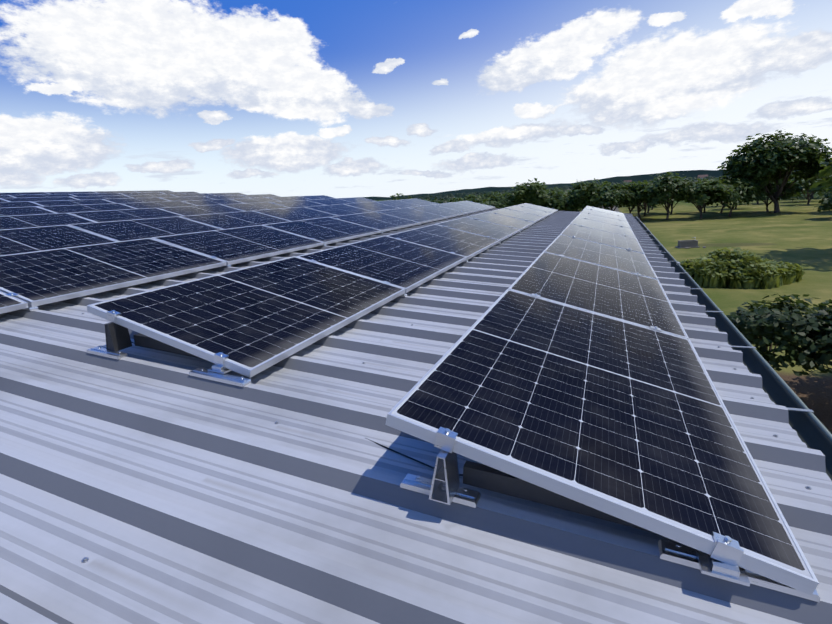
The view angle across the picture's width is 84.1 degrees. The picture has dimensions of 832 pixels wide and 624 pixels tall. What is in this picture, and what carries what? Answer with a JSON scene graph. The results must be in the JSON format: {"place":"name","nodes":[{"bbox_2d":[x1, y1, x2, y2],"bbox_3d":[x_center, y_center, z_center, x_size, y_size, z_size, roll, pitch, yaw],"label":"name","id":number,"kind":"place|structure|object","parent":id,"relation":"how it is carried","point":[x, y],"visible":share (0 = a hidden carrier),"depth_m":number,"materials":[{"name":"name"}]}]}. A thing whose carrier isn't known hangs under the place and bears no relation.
{"place":"outdoors","nodes":[
{"label":"outdoors","id":0,"kind":"place"},
{"bbox_2d":[0,0,831,197],"label":"sky","id":1,"kind":"structure","parent":0,"point":[282,98],"materials":[{"name":"blue"}]},
{"bbox_2d":[362,160,831,199],"bbox_3d":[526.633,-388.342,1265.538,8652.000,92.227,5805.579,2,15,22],"label":"hill","id":2,"kind":"structure","parent":0,"point":[682,174],"depth_m":2355.32,"materials":[{"name":"green plant"}]},
{"bbox_2d":[375,178,831,433],"bbox_3d":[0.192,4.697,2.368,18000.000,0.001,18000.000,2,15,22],"label":"terrain","id":3,"kind":"structure","parent":0,"point":[797,231],"depth_m":36.12,"materials":[{"name":"green plant"}]},
{"bbox_2d":[390,193,411,199],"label":"orchard tree","id":4,"kind":"object","parent":3,"relation":"on","point":[397,194],"visible":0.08,"depth_m":91.15,"materials":[{"name":"green plant"}]},
{"bbox_2d":[447,197,462,202],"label":"orchard tree","id":5,"kind":"object","parent":3,"relation":"on","point":[455,199],"visible":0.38,"depth_m":131.04,"materials":[{"name":"green plant"}]},
{"bbox_2d":[463,193,475,201],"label":"orchard tree","id":6,"kind":"object","parent":3,"relation":"on","point":[471,196],"visible":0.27,"depth_m":119.68,"materials":[{"name":"green plant"}]},
{"bbox_2d":[467,195,488,202],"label":"orchard tree","id":7,"kind":"object","parent":3,"relation":"on","point":[478,198],"visible":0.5,"depth_m":112.56,"materials":[{"name":"green plant"}]},
{"bbox_2d":[483,191,500,200],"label":"orchard tree","id":8,"kind":"object","parent":3,"relation":"on","point":[487,195],"visible":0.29,"depth_m":125.25,"materials":[{"name":"green plant"}]},
{"bbox_2d":[480,193,529,208],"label":"orchard tree","id":9,"kind":"object","parent":3,"relation":"on","point":[497,201],"visible":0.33,"depth_m":68.03,"materials":[{"name":"green plant"}]},
{"bbox_2d":[504,178,546,205],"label":"orchard tree","id":10,"kind":"object","parent":3,"relation":"on","point":[528,193],"visible":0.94,"depth_m":66.49,"materials":[{"name":"green plant"}]},
{"bbox_2d":[538,187,564,199],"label":"orchard tree","id":11,"kind":"object","parent":3,"relation":"on","point":[551,190],"visible":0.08,"depth_m":99.28,"materials":[{"name":"green plant"}]},
{"bbox_2d":[538,191,582,210],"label":"orchard tree","id":12,"kind":"object","parent":3,"relation":"on","point":[554,201],"visible":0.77,"depth_m":65.76,"materials":[{"name":"green plant"}]},
{"bbox_2d":[568,178,612,209],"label":"orchard tree","id":13,"kind":"object","parent":3,"relation":"on","point":[577,192],"visible":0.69,"depth_m":63.57,"materials":[{"name":"green plant"}]},
{"bbox_2d":[385,171,831,202],"bbox_3d":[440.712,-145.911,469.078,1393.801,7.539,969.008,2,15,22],"label":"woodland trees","id":14,"kind":"object","parent":3,"relation":"on","point":[440,197],"visible":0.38,"depth_m":364.41,"materials":[{"name":"green plant"}]},
{"bbox_2d":[579,181,644,210],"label":"orchard tree","id":15,"kind":"object","parent":3,"relation":"on","point":[610,198],"visible":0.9,"depth_m":61.88,"materials":[{"name":"green plant"}]},
{"bbox_2d":[615,182,650,212],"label":"orchard tree","id":16,"kind":"object","parent":3,"relation":"on","point":[632,208],"visible":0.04,"depth_m":69.57,"materials":[{"name":"green plant"}]},
{"bbox_2d":[620,181,669,219],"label":"orchard tree","id":17,"kind":"object","parent":3,"relation":"on","point":[640,197],"visible":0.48,"depth_m":62.46,"materials":[{"name":"green plant"}]},
{"bbox_2d":[624,174,707,182],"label":"village houses","id":18,"kind":"structure","parent":3,"relation":"on","point":[701,176],"depth_m":617.99,"materials":[{"name":"paint"}]},
{"bbox_2d":[637,172,695,218],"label":"orchard tree","id":19,"kind":"object","parent":3,"relation":"on","point":[664,182],"visible":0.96,"depth_m":59.15,"materials":[{"name":"green plant"}]},
{"bbox_2d":[675,237,705,248],"bbox_3d":[21.045,-5.331,35.429,1.761,0.804,1.534,-1,14,10],"label":"stone water trough","id":20,"kind":"object","parent":3,"relation":"on","point":[686,244],"visible":1,"depth_m":35.22,"materials":[{"name":"stone"}]},
{"bbox_2d":[677,178,733,218],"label":"orchard tree","id":21,"kind":"object","parent":3,"relation":"on","point":[697,196],"visible":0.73,"depth_m":57.84,"materials":[{"name":"green plant"}]},
{"bbox_2d":[714,175,733,212],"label":"orchard tree","id":22,"kind":"object","parent":3,"relation":"on","point":[725,182],"visible":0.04,"depth_m":65.66,"materials":[{"name":"green plant"}]},
{"bbox_2d":[692,178,763,216],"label":"orchard tree","id":23,"kind":"object","parent":3,"relation":"on","point":[746,191],"visible":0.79,"depth_m":57.72,"materials":[{"name":"green plant"}]},
{"bbox_2d":[678,247,804,288],"bbox_3d":[15.639,-2.328,23.041,6.557,1.706,3.993,2,15,22],"label":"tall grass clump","id":24,"kind":"object","parent":3,"relation":"on","point":[717,268],"visible":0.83,"depth_m":22.05,"materials":[{"name":"green plant"}]},
{"bbox_2d":[716,129,831,212],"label":"linden tree","id":25,"kind":"object","parent":3,"relation":"on","point":[777,159],"visible":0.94,"depth_m":58.16,"materials":[{"name":"green plant"}]},
{"bbox_2d":[754,182,800,211],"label":"orchard tree","id":26,"kind":"object","parent":3,"relation":"on","point":[790,192],"visible":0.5,"depth_m":60.83,"materials":[{"name":"green plant"}]},
{"bbox_2d":[726,294,831,376],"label":"bush","id":27,"kind":"object","parent":3,"relation":"on","point":[763,323],"visible":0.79,"depth_m":9.61,"materials":[{"name":"green plant"}]},
{"bbox_2d":[790,182,822,200],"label":"orchard tree","id":28,"kind":"object","parent":3,"relation":"on","point":[806,193],"visible":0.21,"depth_m":78.73,"materials":[{"name":"green plant"}]},
{"bbox_2d":[783,303,831,375],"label":"bush","id":29,"kind":"object","parent":3,"relation":"on","point":[824,358],"visible":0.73,"depth_m":9.34,"materials":[{"name":"green plant"}]},
{"bbox_2d":[791,179,827,204],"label":"orchard tree","id":30,"kind":"object","parent":3,"relation":"on","point":[799,186],"visible":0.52,"depth_m":71.08,"materials":[{"name":"green plant"}]},
{"bbox_2d":[792,172,831,197],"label":"orchard tree","id":31,"kind":"object","parent":3,"relation":"on","point":[826,178],"visible":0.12,"depth_m":86.94,"materials":[{"name":"green plant"}]},
{"bbox_2d":[805,156,831,195],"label":"tree","id":32,"kind":"object","parent":3,"relation":"on","point":[824,173],"visible":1,"depth_m":28.45,"materials":[{"name":"green plant"}]},
{"bbox_2d":[813,189,831,211],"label":"hedge tree","id":33,"kind":"object","parent":3,"relation":"on","point":[826,202],"visible":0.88,"depth_m":48.72,"materials":[{"name":"green plant"}]},
{"bbox_2d":[635,216,831,479],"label":"gutter","id":34,"kind":"object","parent":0,"point":[811,430],"visible":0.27,"depth_m":2.38,"materials":[{"name":"grey metal"}]},
{"bbox_2d":[640,221,813,412],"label":"brackets","id":35,"kind":"object","parent":34,"relation":"attached to","point":[789,409],"visible":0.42,"depth_m":2.74,"materials":[{"name":"silver metal"}]},
{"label":"hall building walls","id":36,"kind":"object","parent":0,"visible":0},
{"bbox_2d":[0,208,831,623],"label":"metal roof","id":37,"kind":"structure","parent":36,"relation":"on","point":[156,486],"depth_m":1.30,"materials":[{"name":"grey metal"}]},
{"bbox_2d":[0,291,27,313],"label":"solar panel","id":38,"kind":"object","parent":37,"relation":"on","point":[9,304],"visible":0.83,"depth_m":2.89,"materials":[{"name":"metal"}]},
{"bbox_2d":[0,201,41,207],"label":"solar panel","id":39,"kind":"object","parent":37,"relation":"on","point":[17,204],"visible":0.36,"depth_m":10.20,"materials":[{"name":"glass"}]},
{"bbox_2d":[0,192,47,194],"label":"solar panel","id":40,"kind":"object","parent":37,"relation":"on","point":[25,193],"visible":0.31,"depth_m":15.48,"materials":[{"name":"glass"}]},
{"bbox_2d":[0,206,54,215],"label":"solar panel","id":41,"kind":"object","parent":37,"relation":"on","point":[13,211],"visible":0.5,"depth_m":8.56,"materials":[{"name":"glass"}]},
{"bbox_2d":[0,197,77,201],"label":"solar panel","id":42,"kind":"object","parent":37,"relation":"on","point":[37,199],"visible":0.32,"depth_m":12.37,"materials":[{"name":"glass"}]},
{"bbox_2d":[9,194,73,197],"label":"solar panel","id":43,"kind":"object","parent":37,"relation":"on","point":[44,195],"visible":0.33,"depth_m":14.26,"materials":[{"name":"glass"}]},
{"bbox_2d":[0,213,94,229],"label":"solar panel","id":44,"kind":"object","parent":37,"relation":"on","point":[25,221],"visible":0.62,"depth_m":7.00,"materials":[{"name":"glass"}]},
{"bbox_2d":[0,225,116,255],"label":"solar panel","id":45,"kind":"object","parent":37,"relation":"on","point":[22,240],"visible":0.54,"depth_m":5.22,"materials":[{"name":"glass"}]},
{"bbox_2d":[45,191,95,193],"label":"solar panel","id":46,"kind":"object","parent":37,"relation":"on","point":[87,192],"visible":0.33,"depth_m":16.78,"materials":[{"name":"glass"}]},
{"bbox_2d":[30,199,112,205],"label":"solar panel","id":47,"kind":"object","parent":37,"relation":"on","point":[71,202],"visible":0.41,"depth_m":11.24,"materials":[{"name":"glass"}]},
{"bbox_2d":[37,203,135,212],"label":"solar panel","id":48,"kind":"object","parent":37,"relation":"on","point":[82,208],"visible":0.5,"depth_m":9.58,"materials":[{"name":"glass"}]},
{"bbox_2d":[71,193,122,195],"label":"solar panel","id":49,"kind":"object","parent":37,"relation":"on","point":[100,194],"visible":0.33,"depth_m":15.78,"materials":[{"name":"glass"}]},
{"bbox_2d":[69,195,131,199],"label":"solar panel","id":50,"kind":"object","parent":37,"relation":"on","point":[98,197],"visible":0.33,"depth_m":13.83,"materials":[{"name":"glass"}]},
{"bbox_2d":[0,238,225,306],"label":"solar panel","id":51,"kind":"object","parent":37,"relation":"on","point":[36,278],"visible":0.97,"depth_m":3.68,"materials":[{"name":"glass"}]},
{"bbox_2d":[93,191,138,192],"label":"solar panel","id":52,"kind":"object","parent":37,"relation":"on","point":[115,192],"visible":0.33,"depth_m":18.38,"materials":[{"name":"metal"}]},
{"bbox_2d":[69,208,182,221],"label":"solar panel","id":53,"kind":"object","parent":37,"relation":"on","point":[118,215],"visible":0.52,"depth_m":8.24,"materials":[{"name":"glass"}]},
{"bbox_2d":[103,197,168,202],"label":"solar panel","id":54,"kind":"object","parent":37,"relation":"on","point":[130,200],"visible":0.43,"depth_m":12.74,"materials":[{"name":"glass"}]},
{"bbox_2d":[120,192,163,194],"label":"solar panel","id":55,"kind":"object","parent":37,"relation":"on","point":[151,193],"visible":0.33,"depth_m":17.33,"materials":[{"name":"glass"}]},
{"bbox_2d":[68,216,220,241],"bbox_3d":[-3.656,-1.161,6.466,1.000,0.035,1.680,17,20,17],"label":"solar panel","id":56,"kind":"object","parent":37,"relation":"on","point":[123,230],"visible":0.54,"depth_m":6.34,"materials":[{"name":"glass"}]},
{"bbox_2d":[125,194,177,197],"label":"solar panel","id":57,"kind":"object","parent":37,"relation":"on","point":[150,196],"visible":0.33,"depth_m":15.35,"materials":[{"name":"glass"}]},
{"bbox_2d":[137,190,172,192],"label":"solar panel","id":58,"kind":"object","parent":37,"relation":"on","point":[155,191],"visible":0.33,"depth_m":20.09,"materials":[{"name":"metal"}]},
{"bbox_2d":[119,201,197,208],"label":"solar panel","id":59,"kind":"object","parent":37,"relation":"on","point":[162,204],"visible":0.5,"depth_m":11.14,"materials":[{"name":"glass"}]},
{"bbox_2d":[160,192,198,193],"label":"solar panel","id":60,"kind":"object","parent":37,"relation":"on","point":[179,192],"visible":0.33,"depth_m":18.76,"materials":[{"name":"metal"}]},
{"bbox_2d":[159,196,213,200],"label":"solar panel","id":61,"kind":"object","parent":37,"relation":"on","point":[186,198],"visible":0.43,"depth_m":14.25,"materials":[{"name":"glass"}]},
{"bbox_2d":[170,193,214,196],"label":"solar panel","id":62,"kind":"object","parent":37,"relation":"on","point":[192,195],"visible":0.33,"depth_m":16.89,"materials":[{"name":"glass"}]},
{"bbox_2d":[159,204,241,215],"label":"solar panel","id":63,"kind":"object","parent":37,"relation":"on","point":[197,210],"visible":0.5,"depth_m":9.78,"materials":[{"name":"glass"}]},
{"bbox_2d":[183,199,241,205],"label":"solar panel","id":64,"kind":"object","parent":37,"relation":"on","point":[212,202],"visible":0.39,"depth_m":12.68,"materials":[{"name":"glass"}]},
{"bbox_2d":[204,195,249,198],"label":"solar panel","id":65,"kind":"object","parent":37,"relation":"on","point":[228,197],"visible":0.41,"depth_m":15.83,"materials":[{"name":"glass"}]},
{"bbox_2d":[208,193,245,195],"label":"solar panel","id":66,"kind":"object","parent":37,"relation":"on","point":[220,194],"visible":0.33,"depth_m":18.36,"materials":[{"name":"metal"}]},
{"bbox_2d":[179,211,288,228],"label":"solar panel","id":67,"kind":"object","parent":37,"relation":"on","point":[235,219],"visible":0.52,"depth_m":7.89,"materials":[{"name":"glass"}]},
{"bbox_2d":[152,225,323,264],"bbox_3d":[-1.963,-0.817,5.367,1.000,0.037,1.680,17,20,17],"label":"solar panel","id":68,"kind":"object","parent":37,"relation":"on","point":[230,246],"visible":0.87,"depth_m":5.19,"materials":[{"name":"glass"}]},
{"bbox_2d":[87,256,404,377],"bbox_3d":[-0.850,-0.087,2.871,1.000,0.037,1.680,17,21,17],"label":"solar panel","id":69,"kind":"object","parent":37,"relation":"on","point":[251,321],"visible":1,"depth_m":2.54,"materials":[{"name":"glass"}]},
{"bbox_2d":[6,201,495,310],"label":"mounting brackets","id":70,"kind":"object","parent":37,"relation":"on","point":[29,308],"visible":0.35,"depth_m":4.45,"materials":[{"name":"metal"}]},
{"bbox_2d":[231,198,277,202],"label":"solar panel","id":71,"kind":"object","parent":37,"relation":"on","point":[250,200],"visible":0.5,"depth_m":14.17,"materials":[{"name":"glass"}]},
{"bbox_2d":[221,202,288,210],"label":"solar panel","id":72,"kind":"object","parent":37,"relation":"on","point":[254,206],"visible":0.52,"depth_m":11.31,"materials":[{"name":"glass"}]},
{"bbox_2d":[242,194,279,197],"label":"solar panel","id":73,"kind":"object","parent":37,"relation":"on","point":[261,196],"visible":0.43,"depth_m":17.33,"materials":[{"name":"glass"}]},
{"bbox_2d":[267,196,310,200],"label":"solar panel","id":74,"kind":"object","parent":37,"relation":"on","point":[292,198],"visible":0.5,"depth_m":15.68,"materials":[{"name":"glass"}]},
{"bbox_2d":[252,207,336,220],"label":"solar panel","id":75,"kind":"object","parent":37,"relation":"on","point":[297,213],"visible":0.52,"depth_m":9.43,"materials":[{"name":"glass"}]},
{"bbox_2d":[270,200,323,207],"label":"solar panel","id":76,"kind":"object","parent":37,"relation":"on","point":[298,203],"visible":0.52,"depth_m":12.83,"materials":[{"name":"glass"}]},
{"bbox_2d":[299,195,332,199],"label":"solar panel","id":77,"kind":"object","parent":37,"relation":"on","point":[317,197],"visible":0.43,"depth_m":17.26,"materials":[{"name":"glass"}]},
{"bbox_2d":[263,217,380,243],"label":"solar panel","id":78,"kind":"object","parent":37,"relation":"on","point":[327,230],"visible":0.87,"depth_m":6.75,"materials":[{"name":"glass"}]},
{"bbox_2d":[87,206,557,386],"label":"mounting brackets","id":79,"kind":"object","parent":37,"relation":"on","point":[117,337],"visible":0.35,"depth_m":2.21,"materials":[{"name":"metal"}]},
{"bbox_2d":[308,198,352,204],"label":"solar panel","id":80,"kind":"object","parent":37,"relation":"on","point":[333,201],"visible":0.52,"depth_m":14.38,"materials":[{"name":"glass"}]},
{"bbox_2d":[306,204,372,215],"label":"solar panel","id":81,"kind":"object","parent":37,"relation":"on","point":[340,209],"visible":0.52,"depth_m":10.96,"materials":[{"name":"glass"}]},
{"bbox_2d":[336,197,374,202],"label":"solar panel","id":82,"kind":"object","parent":37,"relation":"on","point":[357,199],"visible":0.52,"depth_m":15.89,"materials":[{"name":"glass"}]},
{"bbox_2d":[345,202,398,211],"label":"solar panel","id":83,"kind":"object","parent":37,"relation":"on","point":[373,206],"visible":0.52,"depth_m":12.50,"materials":[{"name":"glass"}]},
{"bbox_2d":[332,212,419,231],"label":"solar panel","id":84,"kind":"object","parent":37,"relation":"on","point":[381,222],"visible":0.8,"depth_m":8.30,"materials":[{"name":"glass"}]},
{"bbox_2d":[296,235,466,292],"bbox_3d":[-0.218,-0.510,4.391,1.000,0.035,1.680,17,20,18],"label":"solar panel","id":85,"kind":"object","parent":37,"relation":"on","point":[407,266],"visible":0.83,"depth_m":4.19,"materials":[{"name":"glass"}]},
{"bbox_2d":[373,200,420,207],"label":"solar panel","id":86,"kind":"object","parent":37,"relation":"on","point":[398,203],"visible":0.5,"depth_m":14.03,"materials":[{"name":"glass"}]},
{"bbox_2d":[375,208,446,223],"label":"solar panel","id":87,"kind":"object","parent":37,"relation":"on","point":[421,217],"visible":0.87,"depth_m":9.81,"materials":[{"name":"glass"}]},
{"bbox_2d":[366,438,462,475],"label":"dc string cables","id":88,"kind":"object","parent":37,"relation":"on","point":[407,456],"visible":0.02,"depth_m":1.51,"materials":[{"name":"black plastic"}]},
{"bbox_2d":[399,198,438,205],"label":"solar panel","id":89,"kind":"object","parent":37,"relation":"on","point":[416,201],"visible":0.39,"depth_m":15.56,"materials":[{"name":"glass"}]},
{"bbox_2d":[408,205,466,217],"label":"solar panel","id":90,"kind":"object","parent":37,"relation":"on","point":[442,211],"visible":0.8,"depth_m":11.35,"materials":[{"name":"glass"}]},
{"bbox_2d":[387,224,499,259],"bbox_3d":[0.414,-0.929,5.913,1.000,0.036,1.680,17,20,18],"label":"solar panel","id":91,"kind":"object","parent":37,"relation":"on","point":[468,245],"visible":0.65,"depth_m":5.77,"materials":[{"name":"glass"}]},
{"bbox_2d":[81,313,811,562],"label":"roof screws","id":92,"kind":"object","parent":37,"relation":"on","point":[84,559],"visible":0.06,"depth_m":1.41,"materials":[{"name":"grey metal"}]},
{"bbox_2d":[434,202,482,213],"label":"solar panel","id":93,"kind":"object","parent":37,"relation":"on","point":[462,208],"visible":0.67,"depth_m":12.91,"materials":[{"name":"glass"}]},
{"bbox_2d":[452,201,494,210],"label":"solar panel","id":94,"kind":"object","parent":37,"relation":"on","point":[477,205],"visible":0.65,"depth_m":14.46,"materials":[{"name":"glass"}]},
{"bbox_2d":[436,217,519,241],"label":"solar panel","id":95,"kind":"object","parent":37,"relation":"on","point":[485,228],"visible":0.83,"depth_m":7.30,"materials":[{"name":"glass"}]},
{"bbox_2d":[467,212,533,230],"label":"solar panel","id":96,"kind":"object","parent":37,"relation":"on","point":[508,221],"visible":0.8,"depth_m":8.84,"materials":[{"name":"glass"}]},
{"bbox_2d":[489,208,543,222],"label":"solar panel","id":97,"kind":"object","parent":37,"relation":"on","point":[520,215],"visible":0.83,"depth_m":10.38,"materials":[{"name":"glass"}]},
{"bbox_2d":[506,205,551,217],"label":"solar panel","id":98,"kind":"object","parent":37,"relation":"on","point":[544,214],"visible":0.76,"depth_m":11.92,"materials":[{"name":"glass"}]},
{"bbox_2d":[518,203,557,213],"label":"solar panel","id":99,"kind":"object","parent":37,"relation":"on","point":[540,208],"visible":0.78,"depth_m":13.46,"materials":[{"name":"glass"}]},
{"bbox_2d":[508,251,688,338],"bbox_3d":[1.319,-0.194,3.382,1.000,0.035,1.680,17,20,17],"label":"solar panel","id":100,"kind":"object","parent":37,"relation":"on","point":[641,300],"visible":0.85,"depth_m":3.13,"materials":[{"name":"glass"}]},
{"bbox_2d":[544,234,657,278],"bbox_3d":[1.951,-0.615,4.903,1.000,0.037,1.680,17,20,18],"label":"solar panel","id":101,"kind":"object","parent":37,"relation":"on","point":[625,260],"visible":0.85,"depth_m":4.72,"materials":[{"name":"glass"}]},
{"bbox_2d":[385,289,818,594],"bbox_3d":[0.687,0.227,1.861,1.000,0.035,1.680,17,20,17],"label":"solar panel","id":102,"kind":"object","parent":37,"relation":"on","point":[632,423],"visible":1,"depth_m":1.39,"materials":[{"name":"glass"}]},
{"bbox_2d":[561,224,643,252],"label":"solar panel","id":103,"kind":"object","parent":37,"relation":"on","point":[603,237],"visible":0.85,"depth_m":6.29,"materials":[{"name":"glass"}]},
{"bbox_2d":[570,217,635,237],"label":"solar panel","id":104,"kind":"object","parent":37,"relation":"on","point":[602,226],"visible":0.76,"depth_m":7.85,"materials":[{"name":"glass"}]},
{"bbox_2d":[577,212,630,227],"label":"solar panel","id":105,"kind":"object","parent":37,"relation":"on","point":[605,219],"visible":0.74,"depth_m":9.39,"materials":[{"name":"glass"}]},
{"bbox_2d":[582,208,627,221],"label":"solar panel","id":106,"kind":"object","parent":37,"relation":"on","point":[604,214],"visible":0.63,"depth_m":10.97,"materials":[{"name":"glass"}]},
{"bbox_2d":[585,206,624,216],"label":"solar panel","id":107,"kind":"object","parent":37,"relation":"on","point":[605,211],"visible":0.67,"depth_m":12.47,"materials":[{"name":"glass"}]},
{"bbox_2d":[400,206,819,601],"bbox_3d":[2.932,-1.238,7.196,0.960,0.212,13.687,7,17,21],"label":"pv mounting row","id":108,"kind":"object","parent":37,"relation":"on","point":[721,560],"visible":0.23,"depth_m":1.20,"materials":[{"name":"metal"}]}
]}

